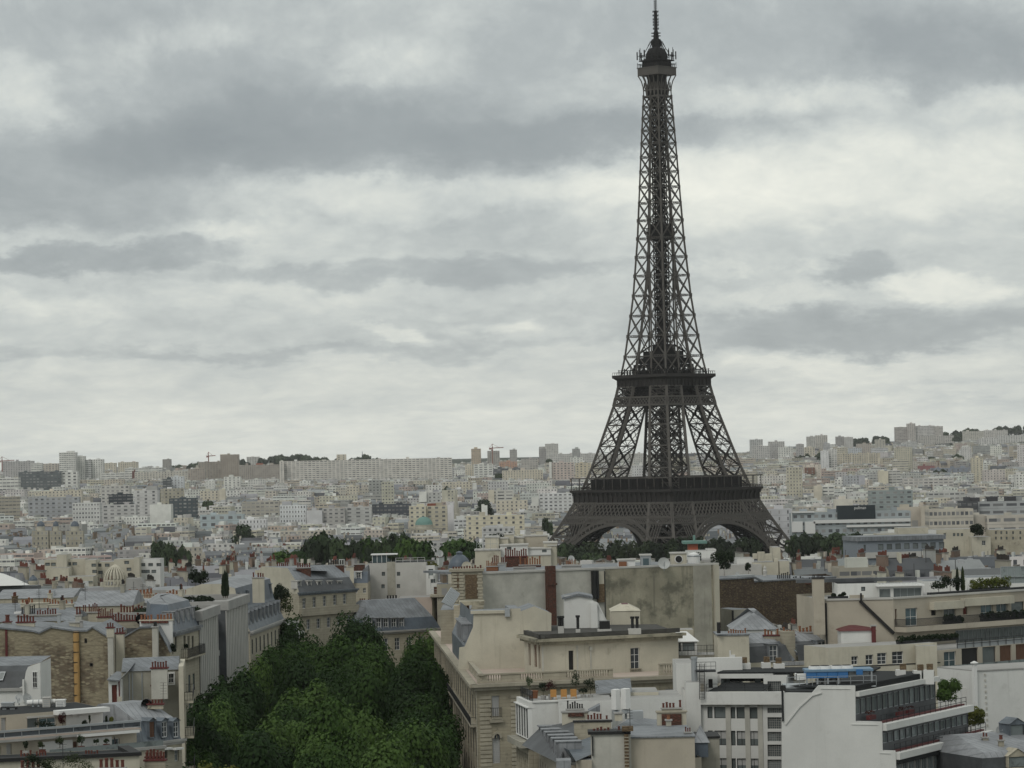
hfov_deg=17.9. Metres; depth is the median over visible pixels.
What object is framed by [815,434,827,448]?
residential tower
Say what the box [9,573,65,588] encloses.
mansard house
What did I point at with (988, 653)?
window
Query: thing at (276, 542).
flat roofed block
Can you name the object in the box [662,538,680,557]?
park tree
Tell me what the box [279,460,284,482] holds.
apartment block
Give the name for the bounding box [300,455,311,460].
skyline tree
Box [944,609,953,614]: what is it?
window
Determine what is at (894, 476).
apartment block
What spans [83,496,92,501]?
flat roofed block
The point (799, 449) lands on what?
residential tower
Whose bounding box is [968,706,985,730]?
terrace bush
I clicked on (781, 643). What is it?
slate mansard house
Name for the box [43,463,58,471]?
apartment block
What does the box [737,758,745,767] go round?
window
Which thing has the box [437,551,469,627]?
slate dome
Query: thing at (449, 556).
mansard house
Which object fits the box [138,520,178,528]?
flat roofed block
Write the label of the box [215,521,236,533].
flat roofed block
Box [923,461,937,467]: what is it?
flat roofed block
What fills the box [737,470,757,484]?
tower block
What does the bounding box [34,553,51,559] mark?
flat roofed block
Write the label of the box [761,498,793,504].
flat roofed block
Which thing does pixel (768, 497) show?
flat roofed block
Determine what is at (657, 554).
park tree
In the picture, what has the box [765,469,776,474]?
flat roofed block
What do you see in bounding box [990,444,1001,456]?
tower block
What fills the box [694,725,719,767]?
beige back house
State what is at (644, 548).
park tree
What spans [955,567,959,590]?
cypress
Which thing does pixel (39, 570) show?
mansard house
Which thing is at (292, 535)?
flat roofed block
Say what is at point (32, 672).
window
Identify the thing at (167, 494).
tower block
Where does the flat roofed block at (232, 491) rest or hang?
on the ground
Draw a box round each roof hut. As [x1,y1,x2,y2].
[616,558,635,565]
[639,554,651,565]
[669,552,687,563]
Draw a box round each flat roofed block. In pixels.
[0,513,13,522]
[0,524,14,528]
[0,539,8,545]
[0,555,24,570]
[2,550,42,561]
[13,518,38,528]
[15,494,38,499]
[19,515,46,520]
[20,502,27,509]
[27,489,40,495]
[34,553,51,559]
[35,519,59,530]
[37,546,64,556]
[52,485,65,490]
[52,515,72,523]
[55,544,93,557]
[59,521,86,533]
[78,487,94,492]
[79,552,111,560]
[81,521,102,529]
[83,484,100,493]
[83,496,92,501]
[97,542,113,548]
[104,478,124,484]
[108,516,124,524]
[117,548,178,557]
[123,515,149,525]
[133,543,151,549]
[135,527,150,535]
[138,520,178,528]
[139,553,150,557]
[146,530,179,536]
[163,537,189,544]
[174,514,193,525]
[175,524,195,531]
[175,527,194,537]
[183,542,202,563]
[184,489,204,495]
[184,493,195,497]
[193,519,199,528]
[198,507,210,515]
[205,533,228,539]
[207,539,234,550]
[209,504,232,512]
[213,505,234,513]
[215,499,232,504]
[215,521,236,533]
[216,531,232,538]
[226,488,247,496]
[233,530,263,538]
[235,485,252,489]
[235,504,241,513]
[248,489,267,496]
[251,539,300,546]
[253,483,264,488]
[257,527,272,536]
[263,515,279,521]
[265,490,276,497]
[268,524,297,531]
[269,529,286,536]
[271,484,288,489]
[273,495,306,500]
[273,542,300,548]
[275,523,321,528]
[280,522,300,528]
[280,527,335,538]
[284,478,301,484]
[286,532,300,541]
[295,490,311,496]
[297,498,310,505]
[315,502,339,509]
[315,525,341,534]
[326,483,348,491]
[329,497,352,506]
[336,486,346,494]
[341,525,364,534]
[351,499,366,506]
[361,525,382,529]
[363,493,381,500]
[364,527,388,538]
[373,514,389,525]
[388,523,403,533]
[389,479,407,484]
[399,485,417,490]
[407,496,418,503]
[411,534,439,541]
[413,530,438,535]
[426,483,442,491]
[430,538,458,548]
[442,531,456,535]
[451,487,462,494]
[452,477,466,481]
[454,468,464,476]
[454,516,465,528]
[455,529,463,538]
[460,508,479,514]
[465,497,481,502]
[473,489,487,498]
[477,493,487,498]
[482,482,512,490]
[508,485,519,492]
[514,509,537,515]
[518,479,551,485]
[520,492,536,499]
[524,523,541,533]
[526,482,549,491]
[532,510,554,519]
[537,486,556,492]
[566,485,585,489]
[580,560,604,563]
[757,474,785,484]
[758,458,776,462]
[760,487,769,495]
[760,495,777,498]
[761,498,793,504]
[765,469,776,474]
[767,463,781,467]
[770,536,786,550]
[772,481,782,485]
[777,460,788,465]
[784,504,803,510]
[794,495,808,500]
[794,498,817,504]
[796,503,822,510]
[802,480,824,487]
[804,477,829,482]
[814,508,826,511]
[818,501,832,506]
[821,495,846,501]
[824,469,841,478]
[831,557,881,577]
[834,477,842,484]
[834,489,843,495]
[835,470,856,478]
[842,467,863,471]
[846,485,860,495]
[847,492,865,498]
[849,493,865,499]
[850,464,868,468]
[853,497,867,504]
[857,468,877,474]
[863,472,877,483]
[868,484,884,490]
[880,457,893,463]
[900,472,920,477]
[903,486,930,491]
[913,453,926,457]
[913,490,925,496]
[913,494,925,499]
[913,498,937,503]
[916,456,927,461]
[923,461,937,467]
[926,502,938,507]
[928,475,953,481]
[934,498,949,503]
[937,486,957,491]
[941,500,956,508]
[946,461,954,467]
[950,472,973,481]
[953,460,968,467]
[958,486,967,493]
[967,488,981,493]
[973,485,984,492]
[975,481,988,486]
[983,461,992,469]
[985,457,996,463]
[987,487,998,494]
[989,482,1010,493]
[997,458,1008,463]
[999,467,1017,477]
[1002,460,1017,466]
[1010,556,1023,565]
[1013,487,1023,495]
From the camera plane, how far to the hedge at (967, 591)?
457.45 m
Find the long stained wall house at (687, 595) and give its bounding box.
[423,548,719,651]
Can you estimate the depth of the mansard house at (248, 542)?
2164.46 m
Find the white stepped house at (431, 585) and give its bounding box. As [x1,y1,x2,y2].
[426,565,440,594]
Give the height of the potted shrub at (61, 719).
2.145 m
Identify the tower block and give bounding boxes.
[0,494,19,520]
[5,488,26,495]
[87,478,103,485]
[160,487,183,503]
[248,478,265,486]
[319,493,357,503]
[369,479,385,494]
[381,480,393,503]
[414,480,431,485]
[442,488,457,501]
[468,476,481,481]
[488,479,507,490]
[619,462,637,476]
[632,463,652,476]
[696,455,710,465]
[725,457,755,463]
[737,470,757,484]
[786,466,802,496]
[801,456,816,460]
[833,446,847,453]
[879,451,890,457]
[892,459,907,472]
[894,446,912,470]
[912,447,922,454]
[933,449,942,457]
[943,447,954,454]
[973,444,996,454]
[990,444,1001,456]
[1009,450,1016,459]
[1017,445,1023,466]
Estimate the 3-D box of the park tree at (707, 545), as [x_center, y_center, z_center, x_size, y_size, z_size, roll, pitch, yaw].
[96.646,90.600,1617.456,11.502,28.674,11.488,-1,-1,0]
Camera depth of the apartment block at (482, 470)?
4098.64 m
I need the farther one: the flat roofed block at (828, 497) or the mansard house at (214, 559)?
the flat roofed block at (828, 497)
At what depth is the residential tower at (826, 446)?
5798.73 m
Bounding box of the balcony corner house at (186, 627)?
[146,593,205,726]
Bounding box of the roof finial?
[763,566,766,575]
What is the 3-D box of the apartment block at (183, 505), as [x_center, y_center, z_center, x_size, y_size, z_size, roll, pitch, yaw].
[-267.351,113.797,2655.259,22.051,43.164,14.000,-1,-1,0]
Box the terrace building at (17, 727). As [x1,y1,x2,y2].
[0,702,166,767]
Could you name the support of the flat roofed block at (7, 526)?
on the ground
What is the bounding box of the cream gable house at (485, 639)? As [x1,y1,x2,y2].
[452,602,550,669]
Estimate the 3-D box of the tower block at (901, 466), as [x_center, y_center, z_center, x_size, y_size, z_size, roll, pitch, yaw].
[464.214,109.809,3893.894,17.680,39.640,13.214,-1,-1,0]
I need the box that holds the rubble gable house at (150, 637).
[115,613,174,671]
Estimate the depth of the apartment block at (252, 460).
6998.35 m
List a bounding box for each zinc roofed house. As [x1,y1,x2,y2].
[0,576,85,603]
[0,590,75,610]
[0,595,87,623]
[74,579,146,627]
[129,582,193,602]
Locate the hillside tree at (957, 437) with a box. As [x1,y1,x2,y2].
[952,434,961,441]
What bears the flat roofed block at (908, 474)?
on the ground
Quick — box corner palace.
[429,615,685,767]
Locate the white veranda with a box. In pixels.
[676,628,713,690]
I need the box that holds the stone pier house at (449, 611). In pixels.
[440,587,483,673]
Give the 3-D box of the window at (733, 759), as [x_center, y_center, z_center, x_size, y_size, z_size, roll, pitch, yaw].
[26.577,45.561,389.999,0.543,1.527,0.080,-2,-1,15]
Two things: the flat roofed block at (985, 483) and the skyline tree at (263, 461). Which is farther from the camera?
the skyline tree at (263, 461)
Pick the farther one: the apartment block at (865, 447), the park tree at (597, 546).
the apartment block at (865, 447)
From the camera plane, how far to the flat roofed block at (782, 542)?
1895.35 m
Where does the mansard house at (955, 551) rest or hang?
on the ground
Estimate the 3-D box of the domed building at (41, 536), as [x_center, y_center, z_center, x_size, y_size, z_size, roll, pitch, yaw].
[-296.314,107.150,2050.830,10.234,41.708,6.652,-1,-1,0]
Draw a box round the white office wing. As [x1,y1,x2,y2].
[672,656,880,767]
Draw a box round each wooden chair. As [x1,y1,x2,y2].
[550,689,556,696]
[561,689,566,698]
[570,689,576,698]
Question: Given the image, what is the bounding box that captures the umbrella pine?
[939,575,962,590]
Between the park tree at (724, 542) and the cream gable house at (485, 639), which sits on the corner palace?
the cream gable house at (485, 639)
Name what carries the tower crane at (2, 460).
on the ground
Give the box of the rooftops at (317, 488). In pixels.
[0,437,1023,626]
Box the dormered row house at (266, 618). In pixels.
[186,572,287,672]
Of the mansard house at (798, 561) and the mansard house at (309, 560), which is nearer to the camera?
the mansard house at (798, 561)
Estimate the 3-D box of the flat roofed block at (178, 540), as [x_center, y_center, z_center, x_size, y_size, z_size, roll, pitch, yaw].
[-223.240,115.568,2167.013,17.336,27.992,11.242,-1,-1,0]
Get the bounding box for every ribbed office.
[111,605,219,702]
[144,594,249,682]
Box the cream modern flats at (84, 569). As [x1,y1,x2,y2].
[44,553,163,586]
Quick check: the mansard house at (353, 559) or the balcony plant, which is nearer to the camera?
the balcony plant
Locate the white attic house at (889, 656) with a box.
[804,641,939,708]
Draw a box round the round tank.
[687,552,699,562]
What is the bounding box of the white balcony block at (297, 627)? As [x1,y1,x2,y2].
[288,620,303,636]
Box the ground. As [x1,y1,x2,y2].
[452,441,1023,464]
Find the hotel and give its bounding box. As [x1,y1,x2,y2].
[789,505,910,536]
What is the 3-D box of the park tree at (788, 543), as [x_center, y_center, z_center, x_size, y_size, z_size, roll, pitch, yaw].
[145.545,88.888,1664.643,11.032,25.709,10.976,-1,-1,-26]
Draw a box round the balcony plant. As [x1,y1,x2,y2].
[170,643,176,651]
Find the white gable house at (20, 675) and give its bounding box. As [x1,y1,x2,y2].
[0,656,50,706]
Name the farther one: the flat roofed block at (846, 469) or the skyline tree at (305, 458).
the skyline tree at (305, 458)
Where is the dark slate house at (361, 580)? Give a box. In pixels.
[349,564,370,601]
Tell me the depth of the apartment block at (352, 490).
3448.43 m
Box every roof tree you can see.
[188,566,200,585]
[195,569,208,583]
[274,583,289,605]
[274,590,293,612]
[710,550,734,575]
[745,562,750,573]
[969,523,985,535]
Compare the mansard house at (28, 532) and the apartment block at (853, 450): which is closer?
the mansard house at (28, 532)
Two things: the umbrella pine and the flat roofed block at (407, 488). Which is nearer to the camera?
the umbrella pine
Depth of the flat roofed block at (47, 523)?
2473.95 m
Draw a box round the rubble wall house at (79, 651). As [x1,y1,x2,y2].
[0,606,126,705]
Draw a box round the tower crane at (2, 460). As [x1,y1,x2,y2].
[0,457,14,471]
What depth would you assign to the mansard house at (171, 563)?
1246.48 m
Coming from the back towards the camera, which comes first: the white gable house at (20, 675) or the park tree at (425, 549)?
the park tree at (425, 549)
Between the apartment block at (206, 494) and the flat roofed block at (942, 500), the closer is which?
the flat roofed block at (942, 500)
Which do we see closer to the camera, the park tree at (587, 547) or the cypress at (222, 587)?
the cypress at (222, 587)
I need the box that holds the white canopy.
[0,573,40,591]
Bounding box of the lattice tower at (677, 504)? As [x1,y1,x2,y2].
[549,0,795,558]
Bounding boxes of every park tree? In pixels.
[150,541,161,557]
[157,540,164,550]
[158,541,175,571]
[167,542,177,569]
[176,544,192,565]
[272,550,287,563]
[288,549,307,563]
[301,538,322,564]
[317,531,332,564]
[329,537,351,560]
[348,538,363,558]
[352,538,372,562]
[359,535,378,560]
[370,536,391,558]
[384,532,399,552]
[391,531,407,546]
[391,535,414,560]
[409,538,422,559]
[416,539,436,559]
[438,537,465,551]
[439,538,471,560]
[455,541,472,561]
[466,538,481,557]
[557,543,568,559]
[564,542,577,552]
[569,545,590,555]
[572,548,588,561]
[582,541,598,555]
[582,552,596,560]
[588,541,606,558]
[592,552,603,559]
[604,539,627,561]
[621,540,637,557]
[633,540,652,557]
[647,540,663,561]
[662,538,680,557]
[675,536,696,551]
[682,536,702,551]
[699,538,713,549]
[710,538,725,550]
[717,536,730,551]
[725,537,750,562]
[748,537,765,559]
[784,534,799,559]
[791,531,814,557]
[802,535,819,555]
[812,531,823,539]
[816,532,841,555]
[824,531,842,554]
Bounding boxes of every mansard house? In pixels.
[0,527,35,532]
[0,533,22,541]
[0,544,19,547]
[0,568,17,573]
[4,561,28,579]
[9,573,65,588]
[13,537,31,544]
[15,564,46,584]
[17,529,31,535]
[30,558,35,576]
[38,572,46,585]
[43,578,102,590]
[57,573,111,587]
[71,573,136,587]
[84,532,96,538]
[85,536,102,541]
[85,543,101,548]
[90,525,108,533]
[91,530,132,536]
[92,548,122,555]
[97,574,155,587]
[104,537,122,543]
[105,539,124,546]
[109,526,134,533]
[118,527,133,533]
[124,535,153,546]
[127,532,156,540]
[156,524,178,532]
[157,535,173,540]
[164,566,189,585]
[168,558,210,572]
[177,559,205,567]
[181,555,233,567]
[183,560,225,585]
[194,556,232,572]
[195,528,216,537]
[195,555,228,565]
[201,565,260,583]
[203,546,233,557]
[210,553,233,562]
[224,542,251,552]
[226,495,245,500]
[226,557,269,576]
[229,555,271,575]
[232,551,249,558]
[233,554,276,575]
[237,551,262,562]
[239,538,266,543]
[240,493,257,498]
[240,535,263,540]
[241,497,258,502]
[248,552,298,566]
[255,548,275,555]
[255,559,358,646]
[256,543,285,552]
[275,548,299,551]
[283,556,336,565]
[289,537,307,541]
[292,558,355,577]
[311,557,350,564]
[343,532,362,539]
[351,552,386,567]
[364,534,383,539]
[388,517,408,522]
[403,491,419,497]
[404,552,452,561]
[407,554,444,569]
[440,567,446,582]
[442,559,474,569]
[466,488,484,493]
[542,519,568,525]
[555,479,570,487]
[557,487,575,492]
[599,536,621,543]
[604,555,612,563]
[612,531,631,537]
[707,529,719,535]
[734,547,791,574]
[749,626,824,691]
[777,618,796,630]
[780,622,797,655]
[789,556,832,575]
[795,555,816,568]
[796,549,835,566]
[802,555,837,568]
[817,548,830,558]
[830,547,842,557]
[835,548,868,565]
[871,554,908,564]
[875,544,937,576]
[877,564,942,582]
[895,563,951,581]
[909,548,944,558]
[934,548,984,570]
[936,460,947,467]
[941,545,1005,567]
[951,546,997,556]
[951,553,1011,577]
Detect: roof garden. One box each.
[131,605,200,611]
[183,595,223,601]
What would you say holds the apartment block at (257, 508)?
on the ground
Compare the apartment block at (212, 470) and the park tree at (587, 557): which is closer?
the park tree at (587, 557)
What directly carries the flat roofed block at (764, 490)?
on the ground
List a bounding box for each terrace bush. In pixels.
[936,677,962,705]
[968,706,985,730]
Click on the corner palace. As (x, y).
(482, 703)
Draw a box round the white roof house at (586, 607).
[561,591,609,627]
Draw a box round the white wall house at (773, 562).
[685,546,789,575]
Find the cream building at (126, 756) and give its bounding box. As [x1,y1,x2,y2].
[0,745,166,767]
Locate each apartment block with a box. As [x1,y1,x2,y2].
[3,460,34,477]
[28,495,80,518]
[31,462,42,471]
[41,489,82,502]
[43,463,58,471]
[101,472,131,479]
[102,502,137,523]
[104,462,116,472]
[118,461,138,472]
[134,486,159,516]
[135,470,187,480]
[150,502,172,522]
[163,477,171,488]
[169,497,197,518]
[171,475,184,489]
[188,467,205,480]
[198,461,220,479]
[200,489,218,501]
[205,479,215,488]
[219,488,225,500]
[224,475,240,489]
[239,463,279,479]
[239,517,267,529]
[242,500,279,516]
[247,456,259,464]
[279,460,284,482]
[280,501,306,524]
[284,454,451,479]
[299,480,310,485]
[306,508,322,523]
[322,505,344,524]
[345,506,371,524]
[346,485,358,494]
[409,504,425,528]
[419,490,440,503]
[426,503,447,531]
[443,481,476,493]
[447,503,453,530]
[465,464,473,475]
[466,512,524,541]
[474,463,492,477]
[481,504,487,514]
[482,524,514,547]
[488,488,513,503]
[496,497,527,513]
[499,460,516,467]
[502,468,542,479]
[521,457,537,469]
[531,491,571,512]
[546,453,594,462]
[549,461,573,480]
[570,456,582,465]
[575,462,590,477]
[596,452,642,463]
[751,445,770,458]
[768,440,784,446]
[778,447,792,457]
[802,464,820,478]
[804,446,814,456]
[813,484,821,499]
[822,483,833,496]
[833,496,852,508]
[837,452,879,463]
[843,474,864,485]
[848,447,861,453]
[856,443,871,452]
[871,447,887,452]
[877,470,887,483]
[887,468,900,484]
[902,476,953,489]
[918,435,953,444]
[918,502,928,526]
[962,430,983,441]
[973,513,986,535]
[978,437,998,444]
[982,469,1005,480]
[983,429,1007,437]
[997,434,1023,442]
[1013,472,1023,486]
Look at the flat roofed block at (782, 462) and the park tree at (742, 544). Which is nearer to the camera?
the park tree at (742, 544)
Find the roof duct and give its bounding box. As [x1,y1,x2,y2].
[27,699,55,706]
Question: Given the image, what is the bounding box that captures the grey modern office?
[842,534,945,564]
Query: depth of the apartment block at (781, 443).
6298.76 m
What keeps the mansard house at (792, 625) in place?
on the ground
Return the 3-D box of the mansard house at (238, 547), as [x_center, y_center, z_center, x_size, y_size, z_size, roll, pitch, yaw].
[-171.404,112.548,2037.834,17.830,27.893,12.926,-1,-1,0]
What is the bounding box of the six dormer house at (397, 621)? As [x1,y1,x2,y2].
[352,595,440,667]
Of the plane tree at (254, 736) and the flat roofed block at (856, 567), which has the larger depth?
the flat roofed block at (856, 567)
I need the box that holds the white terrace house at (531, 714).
[507,678,681,767]
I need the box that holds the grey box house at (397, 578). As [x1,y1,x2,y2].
[368,553,437,599]
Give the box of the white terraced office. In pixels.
[780,664,993,767]
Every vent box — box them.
[42,697,51,706]
[55,699,65,706]
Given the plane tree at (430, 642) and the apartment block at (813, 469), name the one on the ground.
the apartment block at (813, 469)
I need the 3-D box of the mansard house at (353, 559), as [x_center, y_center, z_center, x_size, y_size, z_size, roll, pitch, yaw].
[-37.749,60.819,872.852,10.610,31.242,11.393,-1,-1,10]
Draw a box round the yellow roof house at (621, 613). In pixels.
[609,603,640,624]
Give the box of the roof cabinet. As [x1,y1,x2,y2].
[0,702,14,706]
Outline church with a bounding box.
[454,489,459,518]
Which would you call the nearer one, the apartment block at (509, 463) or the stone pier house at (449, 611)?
the stone pier house at (449, 611)
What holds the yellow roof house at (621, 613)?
on the corner palace
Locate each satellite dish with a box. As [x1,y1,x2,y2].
[15,693,22,704]
[23,693,31,705]
[437,551,442,557]
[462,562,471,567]
[658,557,669,568]
[782,552,787,559]
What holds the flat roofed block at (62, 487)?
on the ground
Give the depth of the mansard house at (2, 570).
888.27 m
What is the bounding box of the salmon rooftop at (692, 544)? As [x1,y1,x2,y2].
[681,535,706,549]
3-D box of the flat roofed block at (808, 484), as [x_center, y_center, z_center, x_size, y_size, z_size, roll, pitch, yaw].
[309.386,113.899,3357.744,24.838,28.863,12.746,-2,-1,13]
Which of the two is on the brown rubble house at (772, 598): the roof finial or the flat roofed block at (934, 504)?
the roof finial
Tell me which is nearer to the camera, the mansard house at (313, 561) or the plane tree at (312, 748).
the plane tree at (312, 748)
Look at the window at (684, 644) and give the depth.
449.60 m
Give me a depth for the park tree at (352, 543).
1246.22 m
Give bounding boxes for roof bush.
[22,754,43,767]
[37,757,59,767]
[59,751,92,767]
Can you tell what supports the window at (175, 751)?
in the mansard corner house at (158, 722)
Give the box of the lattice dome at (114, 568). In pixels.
[103,564,126,590]
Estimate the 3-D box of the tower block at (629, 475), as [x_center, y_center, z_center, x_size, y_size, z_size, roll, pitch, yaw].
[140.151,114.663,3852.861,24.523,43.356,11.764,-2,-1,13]
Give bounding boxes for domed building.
[28,575,37,584]
[32,521,49,548]
[49,521,62,548]
[66,521,84,546]
[406,517,441,532]
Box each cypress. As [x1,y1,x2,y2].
[221,574,224,597]
[223,570,225,597]
[225,571,228,597]
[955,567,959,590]
[960,566,964,589]
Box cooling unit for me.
[782,664,876,688]
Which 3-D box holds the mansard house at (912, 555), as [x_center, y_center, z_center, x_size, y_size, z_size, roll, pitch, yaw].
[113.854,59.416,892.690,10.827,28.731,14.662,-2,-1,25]
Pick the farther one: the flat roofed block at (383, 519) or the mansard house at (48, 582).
the flat roofed block at (383, 519)
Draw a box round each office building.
[0,477,20,490]
[18,470,63,489]
[61,470,79,488]
[72,501,101,523]
[101,484,131,504]
[109,492,132,504]
[125,466,162,471]
[200,511,244,530]
[372,502,410,515]
[493,467,519,474]
[764,505,791,537]
[835,435,843,445]
[868,487,912,510]
[897,504,919,526]
[925,507,973,528]
[926,489,964,499]
[957,497,977,512]
[970,496,1023,514]
[985,512,1023,535]
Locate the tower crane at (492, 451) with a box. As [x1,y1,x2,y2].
[489,444,503,463]
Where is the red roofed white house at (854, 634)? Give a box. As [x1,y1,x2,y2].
[836,625,876,643]
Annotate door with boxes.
[112,685,116,701]
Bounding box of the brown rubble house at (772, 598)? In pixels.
[719,572,836,628]
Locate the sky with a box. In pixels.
[0,0,1023,470]
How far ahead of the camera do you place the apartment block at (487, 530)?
1798.66 m
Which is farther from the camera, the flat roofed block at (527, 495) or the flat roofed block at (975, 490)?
the flat roofed block at (527, 495)
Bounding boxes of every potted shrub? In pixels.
[22,741,28,753]
[34,720,56,729]
[37,741,45,752]
[55,735,63,748]
[57,711,65,732]
[77,734,84,746]
[93,739,98,745]
[526,676,532,694]
[538,681,547,699]
[543,680,556,698]
[570,669,579,694]
[578,687,587,697]
[583,677,598,696]
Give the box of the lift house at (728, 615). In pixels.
[721,607,745,630]
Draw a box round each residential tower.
[59,451,77,471]
[77,455,85,479]
[85,459,91,479]
[91,458,104,478]
[220,453,239,478]
[471,447,480,464]
[487,450,499,464]
[510,449,516,461]
[539,443,557,459]
[539,447,545,464]
[572,447,579,457]
[749,439,762,454]
[770,443,777,458]
[796,443,803,456]
[806,436,814,446]
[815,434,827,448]
[820,450,828,468]
[823,442,829,450]
[828,448,836,468]
[874,438,884,447]
[961,445,971,459]
[970,456,982,481]
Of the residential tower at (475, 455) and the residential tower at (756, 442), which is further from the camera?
the residential tower at (756, 442)
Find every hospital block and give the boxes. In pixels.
[894,427,906,442]
[906,422,915,440]
[915,425,934,443]
[934,426,942,435]
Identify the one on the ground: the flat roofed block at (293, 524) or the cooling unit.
the flat roofed block at (293, 524)
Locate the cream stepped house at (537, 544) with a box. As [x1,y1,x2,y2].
[474,529,557,567]
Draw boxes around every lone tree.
[202,500,213,509]
[230,524,254,543]
[474,499,493,514]
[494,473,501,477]
[541,518,548,533]
[546,518,553,534]
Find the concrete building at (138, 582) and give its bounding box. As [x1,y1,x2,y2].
[126,577,193,595]
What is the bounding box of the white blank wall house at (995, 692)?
[937,661,1023,731]
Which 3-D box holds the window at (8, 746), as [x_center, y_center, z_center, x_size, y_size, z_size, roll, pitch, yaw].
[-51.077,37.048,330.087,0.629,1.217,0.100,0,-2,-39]
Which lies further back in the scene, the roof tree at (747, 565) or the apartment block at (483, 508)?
the apartment block at (483, 508)
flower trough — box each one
[865,710,875,719]
[895,707,905,715]
[905,705,914,714]
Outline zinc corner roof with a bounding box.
[935,716,1023,767]
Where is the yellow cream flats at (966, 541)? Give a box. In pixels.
[873,527,1023,556]
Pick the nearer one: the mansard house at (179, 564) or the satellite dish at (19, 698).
the satellite dish at (19, 698)
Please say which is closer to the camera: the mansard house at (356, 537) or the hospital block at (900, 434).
the mansard house at (356, 537)
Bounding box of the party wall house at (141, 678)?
[107,656,194,767]
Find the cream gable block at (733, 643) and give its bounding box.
[713,622,749,691]
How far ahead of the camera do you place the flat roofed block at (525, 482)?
3561.91 m
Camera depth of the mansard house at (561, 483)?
3599.21 m
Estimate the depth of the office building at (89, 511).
2498.62 m
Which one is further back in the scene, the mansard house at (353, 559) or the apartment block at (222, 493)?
the apartment block at (222, 493)
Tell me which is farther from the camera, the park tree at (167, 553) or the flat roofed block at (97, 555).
the flat roofed block at (97, 555)
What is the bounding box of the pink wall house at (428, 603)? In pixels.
[399,594,443,621]
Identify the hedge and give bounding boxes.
[828,592,847,598]
[896,632,958,643]
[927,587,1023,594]
[942,614,963,623]
[969,575,1010,589]
[979,609,1023,620]
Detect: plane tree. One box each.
[186,698,239,767]
[186,738,223,767]
[189,666,267,728]
[197,760,238,767]
[198,696,243,754]
[202,687,253,747]
[212,690,257,735]
[224,728,283,767]
[227,726,295,766]
[233,654,275,707]
[240,713,307,758]
[243,731,296,767]
[251,646,289,708]
[262,642,305,672]
[265,678,340,728]
[267,652,332,719]
[271,636,306,669]
[271,700,314,730]
[279,612,323,652]
[282,638,319,666]
[282,720,306,734]
[292,730,352,767]
[293,693,371,767]
[295,737,360,767]
[307,634,358,674]
[315,666,338,687]
[322,610,372,659]
[325,665,392,728]
[332,703,380,759]
[336,670,388,708]
[337,654,390,696]
[338,636,399,685]
[339,641,366,656]
[355,730,424,767]
[358,613,386,654]
[362,641,400,673]
[367,715,392,745]
[382,717,451,767]
[384,691,465,758]
[385,653,451,726]
[385,718,461,767]
[386,711,452,760]
[395,691,442,733]
[396,632,439,677]
[398,627,436,667]
[413,656,451,714]
[438,708,462,763]
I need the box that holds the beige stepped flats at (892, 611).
[796,566,1023,666]
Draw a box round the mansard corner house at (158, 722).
[97,699,186,767]
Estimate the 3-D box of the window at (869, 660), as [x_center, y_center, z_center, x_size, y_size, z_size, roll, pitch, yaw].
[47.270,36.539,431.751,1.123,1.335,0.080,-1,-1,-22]
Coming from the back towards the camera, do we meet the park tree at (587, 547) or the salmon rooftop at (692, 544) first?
the park tree at (587, 547)
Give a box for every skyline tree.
[190,461,198,467]
[240,460,250,464]
[257,457,267,464]
[267,456,276,463]
[275,455,283,463]
[280,454,288,460]
[288,454,299,460]
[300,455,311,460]
[362,454,370,459]
[853,438,861,446]
[860,437,869,443]
[872,436,881,443]
[882,437,890,443]
[1002,425,1013,434]
[1012,425,1023,434]
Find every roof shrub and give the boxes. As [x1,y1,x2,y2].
[388,555,398,560]
[426,561,438,565]
[490,532,511,536]
[930,580,947,591]
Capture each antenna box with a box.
[611,689,619,713]
[620,688,630,718]
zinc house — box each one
[522,700,701,767]
[727,608,777,633]
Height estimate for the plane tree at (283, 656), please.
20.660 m
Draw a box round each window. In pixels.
[1,718,4,730]
[6,744,10,753]
[27,718,36,727]
[32,672,37,687]
[39,717,54,727]
[169,674,173,682]
[174,747,177,760]
[327,617,329,626]
[333,595,335,604]
[343,594,345,603]
[395,638,399,649]
[492,696,498,715]
[492,738,499,763]
[535,645,536,666]
[569,651,572,669]
[630,648,638,667]
[683,643,694,650]
[708,679,712,687]
[708,707,712,717]
[714,707,725,717]
[717,731,725,744]
[720,758,726,767]
[731,707,734,717]
[731,731,735,744]
[732,758,735,767]
[737,707,744,717]
[737,731,744,744]
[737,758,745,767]
[750,707,757,718]
[750,731,757,745]
[751,759,758,767]
[851,656,856,664]
[866,655,872,664]
[877,653,885,664]
[878,544,882,549]
[879,589,889,596]
[892,651,902,663]
[893,588,920,596]
[895,544,900,548]
[904,543,908,548]
[905,608,916,625]
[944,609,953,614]
[944,651,954,665]
[956,626,1023,642]
[961,647,976,663]
[981,605,991,613]
[982,646,994,662]
[996,604,1005,611]
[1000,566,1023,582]
[1000,645,1010,660]
[1011,601,1022,611]
[1016,644,1023,659]
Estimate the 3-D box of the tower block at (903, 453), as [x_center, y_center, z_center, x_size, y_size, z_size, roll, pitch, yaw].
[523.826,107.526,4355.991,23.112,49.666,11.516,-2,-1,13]
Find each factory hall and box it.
[917,464,934,469]
[930,466,970,472]
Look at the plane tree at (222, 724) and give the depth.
405.75 m
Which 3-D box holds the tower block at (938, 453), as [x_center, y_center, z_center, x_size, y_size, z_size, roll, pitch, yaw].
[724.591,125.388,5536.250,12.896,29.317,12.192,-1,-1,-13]
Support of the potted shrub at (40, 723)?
on the terrace building at (17, 727)

